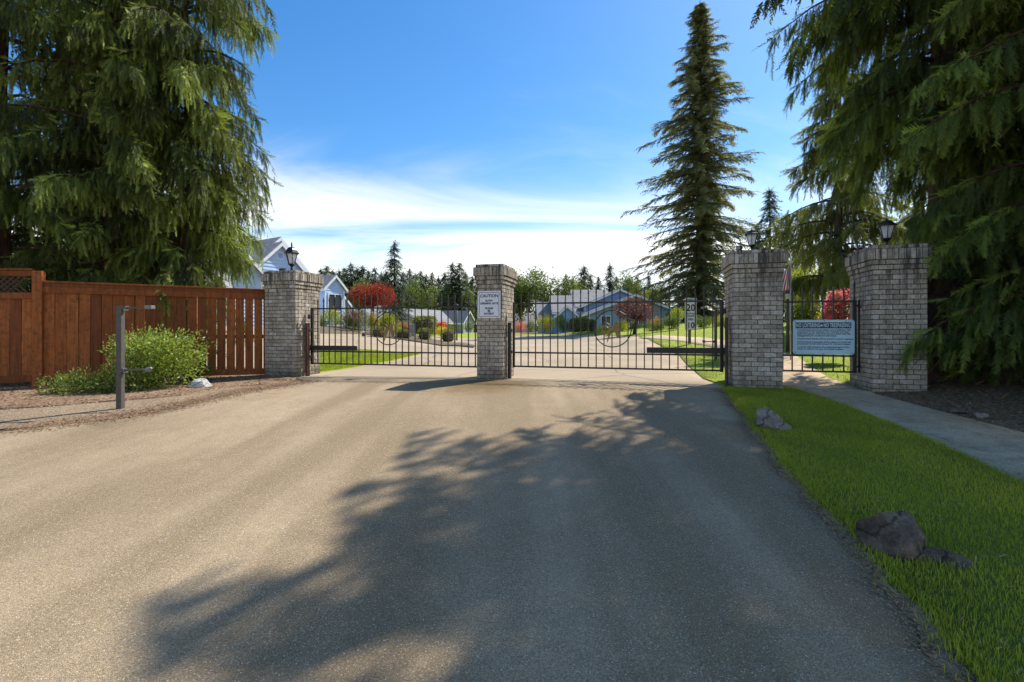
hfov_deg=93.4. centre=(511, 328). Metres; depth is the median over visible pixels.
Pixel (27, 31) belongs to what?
weeping cedar
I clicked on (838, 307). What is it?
rhododendron
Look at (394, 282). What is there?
silver spruce
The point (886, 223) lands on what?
post lantern
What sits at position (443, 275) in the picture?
conifer
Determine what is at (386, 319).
leafy shrub
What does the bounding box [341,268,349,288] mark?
conifer
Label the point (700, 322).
leafy shrub
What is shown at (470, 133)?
sky
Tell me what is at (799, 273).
leafy shrub
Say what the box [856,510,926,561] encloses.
dark rock
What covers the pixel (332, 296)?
window
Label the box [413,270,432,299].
conifer
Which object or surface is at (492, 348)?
brick pillar
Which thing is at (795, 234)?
conifer
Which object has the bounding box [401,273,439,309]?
broadleaf tree
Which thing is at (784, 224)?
conifer
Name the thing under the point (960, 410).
bed stone
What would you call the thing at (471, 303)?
broadleaf tree
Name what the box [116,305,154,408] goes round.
call post
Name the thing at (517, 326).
azalea
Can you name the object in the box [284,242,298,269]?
post lantern
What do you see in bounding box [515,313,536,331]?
house
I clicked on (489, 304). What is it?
caution sign
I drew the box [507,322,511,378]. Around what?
hinge post
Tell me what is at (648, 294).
broadleaf tree
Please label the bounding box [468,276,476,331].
conifer
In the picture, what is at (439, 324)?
red shrub
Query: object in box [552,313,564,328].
leafy shrub
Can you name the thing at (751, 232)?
post lantern
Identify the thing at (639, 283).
conifer
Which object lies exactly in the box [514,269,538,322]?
broadleaf tree
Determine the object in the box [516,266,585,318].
broadleaf tree
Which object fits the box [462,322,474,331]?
leafy shrub
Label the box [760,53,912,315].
drooping deodar
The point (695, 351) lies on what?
driveway gate
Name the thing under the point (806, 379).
estate walkway
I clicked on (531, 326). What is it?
leafy shrub
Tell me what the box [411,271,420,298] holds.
conifer
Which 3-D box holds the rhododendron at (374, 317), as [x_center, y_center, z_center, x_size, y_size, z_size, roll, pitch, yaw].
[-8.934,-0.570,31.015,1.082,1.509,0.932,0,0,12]
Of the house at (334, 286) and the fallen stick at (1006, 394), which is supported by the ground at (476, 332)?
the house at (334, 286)
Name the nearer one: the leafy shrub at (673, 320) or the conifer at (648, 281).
the leafy shrub at (673, 320)
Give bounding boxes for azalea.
[515,321,527,331]
[814,312,827,319]
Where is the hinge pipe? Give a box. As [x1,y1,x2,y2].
[857,300,860,372]
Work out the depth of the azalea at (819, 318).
12.60 m
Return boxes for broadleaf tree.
[346,278,376,309]
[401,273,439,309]
[430,280,450,310]
[453,284,476,318]
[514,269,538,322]
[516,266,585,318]
[561,277,587,294]
[613,272,646,294]
[641,285,668,305]
[866,193,927,246]
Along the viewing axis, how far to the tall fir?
56.03 m
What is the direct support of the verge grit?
on the road at (348, 531)
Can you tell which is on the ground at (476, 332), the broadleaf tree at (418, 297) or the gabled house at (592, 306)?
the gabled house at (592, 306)
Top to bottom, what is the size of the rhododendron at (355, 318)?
1.648 m
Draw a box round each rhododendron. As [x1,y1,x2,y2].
[339,309,369,330]
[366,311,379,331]
[819,288,849,319]
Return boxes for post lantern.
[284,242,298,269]
[745,228,758,249]
[876,218,896,244]
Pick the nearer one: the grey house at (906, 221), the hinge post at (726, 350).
the hinge post at (726, 350)
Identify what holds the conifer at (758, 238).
on the estate lawn at (827, 362)
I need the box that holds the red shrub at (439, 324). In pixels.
[437,320,446,329]
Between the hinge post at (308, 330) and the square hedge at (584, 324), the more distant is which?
the square hedge at (584, 324)
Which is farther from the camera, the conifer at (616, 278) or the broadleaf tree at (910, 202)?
the conifer at (616, 278)
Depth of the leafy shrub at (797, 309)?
21.74 m
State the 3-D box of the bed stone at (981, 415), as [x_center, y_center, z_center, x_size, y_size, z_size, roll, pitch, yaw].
[6.195,1.157,6.371,0.162,0.098,0.129,0,0,31]
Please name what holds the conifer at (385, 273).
on the ground at (476, 332)
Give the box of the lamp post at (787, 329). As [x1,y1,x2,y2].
[784,290,789,351]
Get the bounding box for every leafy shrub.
[96,321,216,389]
[320,306,345,325]
[320,314,328,325]
[379,310,399,327]
[394,320,411,328]
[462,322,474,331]
[526,319,536,331]
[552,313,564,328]
[555,317,571,332]
[640,321,666,331]
[662,315,682,329]
[670,307,684,318]
[697,313,713,327]
[711,313,724,326]
[784,295,824,326]
[785,263,827,317]
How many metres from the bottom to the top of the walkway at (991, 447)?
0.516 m
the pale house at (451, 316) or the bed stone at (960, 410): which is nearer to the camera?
the bed stone at (960, 410)
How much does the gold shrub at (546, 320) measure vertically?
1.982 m
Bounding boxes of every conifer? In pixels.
[320,266,332,275]
[334,269,350,295]
[339,262,360,303]
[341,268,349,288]
[346,265,370,294]
[364,268,384,297]
[378,268,393,304]
[398,273,410,292]
[401,269,420,304]
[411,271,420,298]
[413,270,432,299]
[417,274,431,305]
[423,271,440,309]
[434,275,442,288]
[436,262,467,310]
[437,270,450,305]
[442,263,476,331]
[462,271,474,329]
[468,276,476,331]
[473,283,476,330]
[560,273,570,294]
[576,265,598,289]
[588,275,594,289]
[594,277,604,289]
[601,262,618,292]
[611,275,621,289]
[633,276,642,295]
[642,274,651,292]
[748,224,763,249]
[753,187,801,322]
[775,210,804,321]
[792,208,826,314]
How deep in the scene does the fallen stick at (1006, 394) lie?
7.07 m
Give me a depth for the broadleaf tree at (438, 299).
87.17 m
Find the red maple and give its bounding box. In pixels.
[345,279,398,324]
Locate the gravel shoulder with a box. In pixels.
[0,380,299,428]
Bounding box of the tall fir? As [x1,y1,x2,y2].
[619,2,818,323]
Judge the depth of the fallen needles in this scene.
3.20 m
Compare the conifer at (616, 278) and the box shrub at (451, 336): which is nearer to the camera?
the box shrub at (451, 336)
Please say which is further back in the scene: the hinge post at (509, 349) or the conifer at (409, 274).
the conifer at (409, 274)
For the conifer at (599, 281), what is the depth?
97.86 m
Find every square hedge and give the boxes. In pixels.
[567,317,589,332]
[587,319,595,332]
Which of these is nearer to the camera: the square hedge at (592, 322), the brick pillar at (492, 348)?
the brick pillar at (492, 348)
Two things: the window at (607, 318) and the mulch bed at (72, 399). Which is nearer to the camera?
the mulch bed at (72, 399)
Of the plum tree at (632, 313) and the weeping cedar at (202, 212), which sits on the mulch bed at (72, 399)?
the weeping cedar at (202, 212)
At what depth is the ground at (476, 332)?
63.63 m
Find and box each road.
[0,377,956,681]
[90,327,723,387]
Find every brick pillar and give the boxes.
[261,270,323,376]
[473,264,516,379]
[721,249,787,388]
[845,243,933,391]
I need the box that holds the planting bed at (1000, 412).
[875,379,1023,431]
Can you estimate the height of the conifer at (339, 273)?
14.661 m
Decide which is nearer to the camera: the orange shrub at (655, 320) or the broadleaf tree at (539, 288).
the orange shrub at (655, 320)
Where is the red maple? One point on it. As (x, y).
(374, 290)
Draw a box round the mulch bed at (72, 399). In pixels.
[0,367,300,409]
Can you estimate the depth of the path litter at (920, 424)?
6.25 m
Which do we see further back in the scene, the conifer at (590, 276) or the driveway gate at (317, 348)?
the conifer at (590, 276)
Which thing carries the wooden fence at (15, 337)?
on the mulch bed at (72, 399)
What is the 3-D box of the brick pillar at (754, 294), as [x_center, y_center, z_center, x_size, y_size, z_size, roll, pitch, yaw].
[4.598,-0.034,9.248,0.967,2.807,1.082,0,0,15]
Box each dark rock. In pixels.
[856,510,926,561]
[923,547,972,569]
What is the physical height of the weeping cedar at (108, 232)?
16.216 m
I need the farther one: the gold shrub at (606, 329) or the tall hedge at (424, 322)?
the gold shrub at (606, 329)
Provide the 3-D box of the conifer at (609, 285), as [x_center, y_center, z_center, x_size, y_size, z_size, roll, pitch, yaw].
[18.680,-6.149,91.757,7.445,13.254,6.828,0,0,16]
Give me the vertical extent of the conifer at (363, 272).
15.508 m
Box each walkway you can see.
[639,335,857,387]
[788,386,1023,482]
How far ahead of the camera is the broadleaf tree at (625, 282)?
85.61 m
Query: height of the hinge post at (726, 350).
1.312 m
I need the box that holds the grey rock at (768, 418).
[755,408,791,430]
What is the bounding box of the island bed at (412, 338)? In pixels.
[320,326,474,347]
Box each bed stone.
[950,407,969,413]
[973,412,988,418]
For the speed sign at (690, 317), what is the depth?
20.23 m
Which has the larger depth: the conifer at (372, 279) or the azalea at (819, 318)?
the conifer at (372, 279)
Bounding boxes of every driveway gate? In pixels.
[308,292,476,367]
[513,287,725,371]
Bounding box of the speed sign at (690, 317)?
[685,298,696,343]
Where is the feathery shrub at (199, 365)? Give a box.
[169,357,215,381]
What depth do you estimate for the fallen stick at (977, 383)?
8.19 m
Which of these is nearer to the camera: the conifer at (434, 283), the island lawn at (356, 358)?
the island lawn at (356, 358)
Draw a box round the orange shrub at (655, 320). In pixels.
[648,316,663,328]
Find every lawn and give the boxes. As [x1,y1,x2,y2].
[320,350,419,372]
[515,323,859,387]
[724,386,1023,681]
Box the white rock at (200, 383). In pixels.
[189,378,211,387]
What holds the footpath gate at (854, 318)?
attached to the brick pillar at (754, 294)
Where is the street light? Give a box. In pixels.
[455,303,458,340]
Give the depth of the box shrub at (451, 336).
31.84 m
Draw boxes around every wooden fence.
[0,268,35,382]
[32,271,264,386]
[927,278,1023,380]
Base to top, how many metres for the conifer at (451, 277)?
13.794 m
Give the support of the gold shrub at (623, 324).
on the estate lawn at (827, 362)
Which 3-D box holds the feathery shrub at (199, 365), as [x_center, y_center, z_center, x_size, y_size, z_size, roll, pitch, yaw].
[-7.427,0.922,11.106,1.159,0.607,0.898,0,0,0]
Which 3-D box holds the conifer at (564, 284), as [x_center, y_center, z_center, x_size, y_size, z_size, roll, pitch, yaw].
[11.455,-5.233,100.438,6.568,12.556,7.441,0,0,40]
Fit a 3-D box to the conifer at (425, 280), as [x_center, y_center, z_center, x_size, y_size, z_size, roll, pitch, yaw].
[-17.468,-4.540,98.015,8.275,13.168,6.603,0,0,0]
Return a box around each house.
[12,237,309,327]
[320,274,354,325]
[360,309,387,327]
[397,308,476,333]
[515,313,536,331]
[536,288,685,333]
[875,209,925,245]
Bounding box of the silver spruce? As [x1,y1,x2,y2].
[366,240,420,330]
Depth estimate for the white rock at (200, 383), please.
9.64 m
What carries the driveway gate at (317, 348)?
attached to the hinge post at (308, 330)
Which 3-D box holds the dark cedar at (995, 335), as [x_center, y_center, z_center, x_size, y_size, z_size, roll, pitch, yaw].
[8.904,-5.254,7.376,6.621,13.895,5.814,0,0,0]
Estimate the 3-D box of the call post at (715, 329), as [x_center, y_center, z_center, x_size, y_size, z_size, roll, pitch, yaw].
[5.685,0.269,13.918,0.531,1.787,0.100,0,0,-20]
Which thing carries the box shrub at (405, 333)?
on the island bed at (412, 338)
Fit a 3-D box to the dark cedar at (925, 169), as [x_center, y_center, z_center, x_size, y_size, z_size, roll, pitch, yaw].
[14.690,-5.924,12.212,7.699,16.752,8.273,0,0,30]
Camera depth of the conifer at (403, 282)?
97.69 m
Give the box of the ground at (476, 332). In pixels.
[291,330,539,381]
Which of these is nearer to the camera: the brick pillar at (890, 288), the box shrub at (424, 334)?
the brick pillar at (890, 288)
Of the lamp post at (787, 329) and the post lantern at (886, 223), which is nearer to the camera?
the post lantern at (886, 223)
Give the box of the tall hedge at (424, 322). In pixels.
[411,315,437,334]
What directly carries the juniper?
on the mulch bed at (72, 399)
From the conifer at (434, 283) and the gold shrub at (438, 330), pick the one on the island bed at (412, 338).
the gold shrub at (438, 330)
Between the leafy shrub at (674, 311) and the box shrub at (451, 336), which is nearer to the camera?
the box shrub at (451, 336)
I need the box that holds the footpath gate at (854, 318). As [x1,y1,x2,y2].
[783,281,858,372]
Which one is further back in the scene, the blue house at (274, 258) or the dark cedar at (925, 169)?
the blue house at (274, 258)
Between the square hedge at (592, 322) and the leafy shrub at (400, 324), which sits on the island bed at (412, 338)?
the leafy shrub at (400, 324)
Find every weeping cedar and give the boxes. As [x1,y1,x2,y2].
[0,0,116,299]
[0,0,232,324]
[9,0,264,365]
[69,0,282,348]
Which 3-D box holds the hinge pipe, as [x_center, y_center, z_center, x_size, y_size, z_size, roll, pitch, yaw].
[6.296,0.140,8.759,0.050,1.320,0.050,0,0,15]
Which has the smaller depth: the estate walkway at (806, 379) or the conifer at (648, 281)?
the estate walkway at (806, 379)
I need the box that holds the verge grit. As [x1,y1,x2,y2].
[1,378,337,435]
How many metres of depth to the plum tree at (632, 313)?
33.77 m
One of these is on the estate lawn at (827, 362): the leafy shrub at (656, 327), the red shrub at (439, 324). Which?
the leafy shrub at (656, 327)
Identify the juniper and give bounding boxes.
[26,361,166,394]
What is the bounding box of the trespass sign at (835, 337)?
[793,320,854,354]
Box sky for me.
[7,0,930,325]
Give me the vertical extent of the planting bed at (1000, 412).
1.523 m
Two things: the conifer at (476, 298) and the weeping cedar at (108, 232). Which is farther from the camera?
the conifer at (476, 298)
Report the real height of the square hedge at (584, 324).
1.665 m
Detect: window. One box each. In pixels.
[328,293,341,311]
[601,316,610,326]
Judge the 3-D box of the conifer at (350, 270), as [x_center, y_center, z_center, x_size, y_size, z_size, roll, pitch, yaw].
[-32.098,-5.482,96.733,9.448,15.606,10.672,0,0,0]
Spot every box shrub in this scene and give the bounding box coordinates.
[370,326,384,336]
[397,328,411,338]
[417,327,432,339]
[440,328,455,341]
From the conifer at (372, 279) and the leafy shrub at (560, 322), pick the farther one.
the conifer at (372, 279)
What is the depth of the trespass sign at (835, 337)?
8.85 m
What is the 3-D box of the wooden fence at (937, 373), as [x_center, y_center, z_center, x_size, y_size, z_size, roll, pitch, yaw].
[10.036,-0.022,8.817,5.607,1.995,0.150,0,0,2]
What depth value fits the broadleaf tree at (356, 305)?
79.44 m
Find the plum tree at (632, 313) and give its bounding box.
[610,296,657,333]
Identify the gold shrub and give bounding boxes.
[435,326,446,335]
[533,313,556,332]
[593,325,613,332]
[616,319,631,330]
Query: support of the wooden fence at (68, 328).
on the mulch bed at (72, 399)
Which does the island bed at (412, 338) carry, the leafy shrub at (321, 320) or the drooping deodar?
the leafy shrub at (321, 320)
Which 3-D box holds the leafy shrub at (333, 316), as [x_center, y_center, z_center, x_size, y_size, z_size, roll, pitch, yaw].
[-14.110,-0.813,38.010,2.453,1.972,2.312,0,0,-23]
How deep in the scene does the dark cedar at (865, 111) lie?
9.84 m
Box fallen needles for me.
[439,389,932,681]
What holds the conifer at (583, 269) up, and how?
on the ground at (476, 332)
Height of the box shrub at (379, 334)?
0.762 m
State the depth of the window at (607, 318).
54.42 m
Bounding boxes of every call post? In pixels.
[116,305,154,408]
[701,307,716,360]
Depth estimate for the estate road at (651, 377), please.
14.29 m
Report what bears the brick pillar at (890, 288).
on the ground at (476, 332)
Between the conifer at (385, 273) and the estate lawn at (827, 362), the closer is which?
the estate lawn at (827, 362)
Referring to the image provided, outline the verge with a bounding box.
[416,333,476,337]
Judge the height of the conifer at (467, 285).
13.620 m
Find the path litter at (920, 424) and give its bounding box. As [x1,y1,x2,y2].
[796,387,1021,473]
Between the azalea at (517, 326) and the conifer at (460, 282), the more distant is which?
the conifer at (460, 282)
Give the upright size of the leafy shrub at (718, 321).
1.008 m
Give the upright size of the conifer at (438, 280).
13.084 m
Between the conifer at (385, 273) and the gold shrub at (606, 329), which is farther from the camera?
the conifer at (385, 273)
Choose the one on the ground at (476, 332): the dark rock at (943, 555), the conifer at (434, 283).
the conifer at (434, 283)
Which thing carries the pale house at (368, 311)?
on the ground at (476, 332)
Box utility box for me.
[409,325,414,336]
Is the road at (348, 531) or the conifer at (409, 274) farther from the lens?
the conifer at (409, 274)
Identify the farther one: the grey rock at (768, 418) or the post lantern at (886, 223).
the post lantern at (886, 223)
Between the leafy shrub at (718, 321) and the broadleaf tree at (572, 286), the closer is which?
the leafy shrub at (718, 321)
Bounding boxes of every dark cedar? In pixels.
[750,0,1023,330]
[813,0,1023,385]
[890,121,1020,258]
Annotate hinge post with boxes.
[304,323,311,375]
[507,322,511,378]
[724,317,728,385]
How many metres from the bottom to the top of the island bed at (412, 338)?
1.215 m
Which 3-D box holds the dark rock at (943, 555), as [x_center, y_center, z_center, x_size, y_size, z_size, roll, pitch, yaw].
[2.487,1.373,2.816,0.311,0.162,0.200,0,0,34]
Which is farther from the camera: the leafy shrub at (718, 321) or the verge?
the verge
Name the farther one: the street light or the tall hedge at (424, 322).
the tall hedge at (424, 322)
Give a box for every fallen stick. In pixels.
[975,377,990,384]
[1000,387,1023,398]
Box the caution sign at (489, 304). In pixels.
[478,291,500,317]
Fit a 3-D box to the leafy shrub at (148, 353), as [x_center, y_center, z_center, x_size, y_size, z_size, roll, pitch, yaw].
[-7.328,0.543,9.909,2.142,1.393,1.565,0,0,0]
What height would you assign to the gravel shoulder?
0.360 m
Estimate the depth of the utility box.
33.82 m

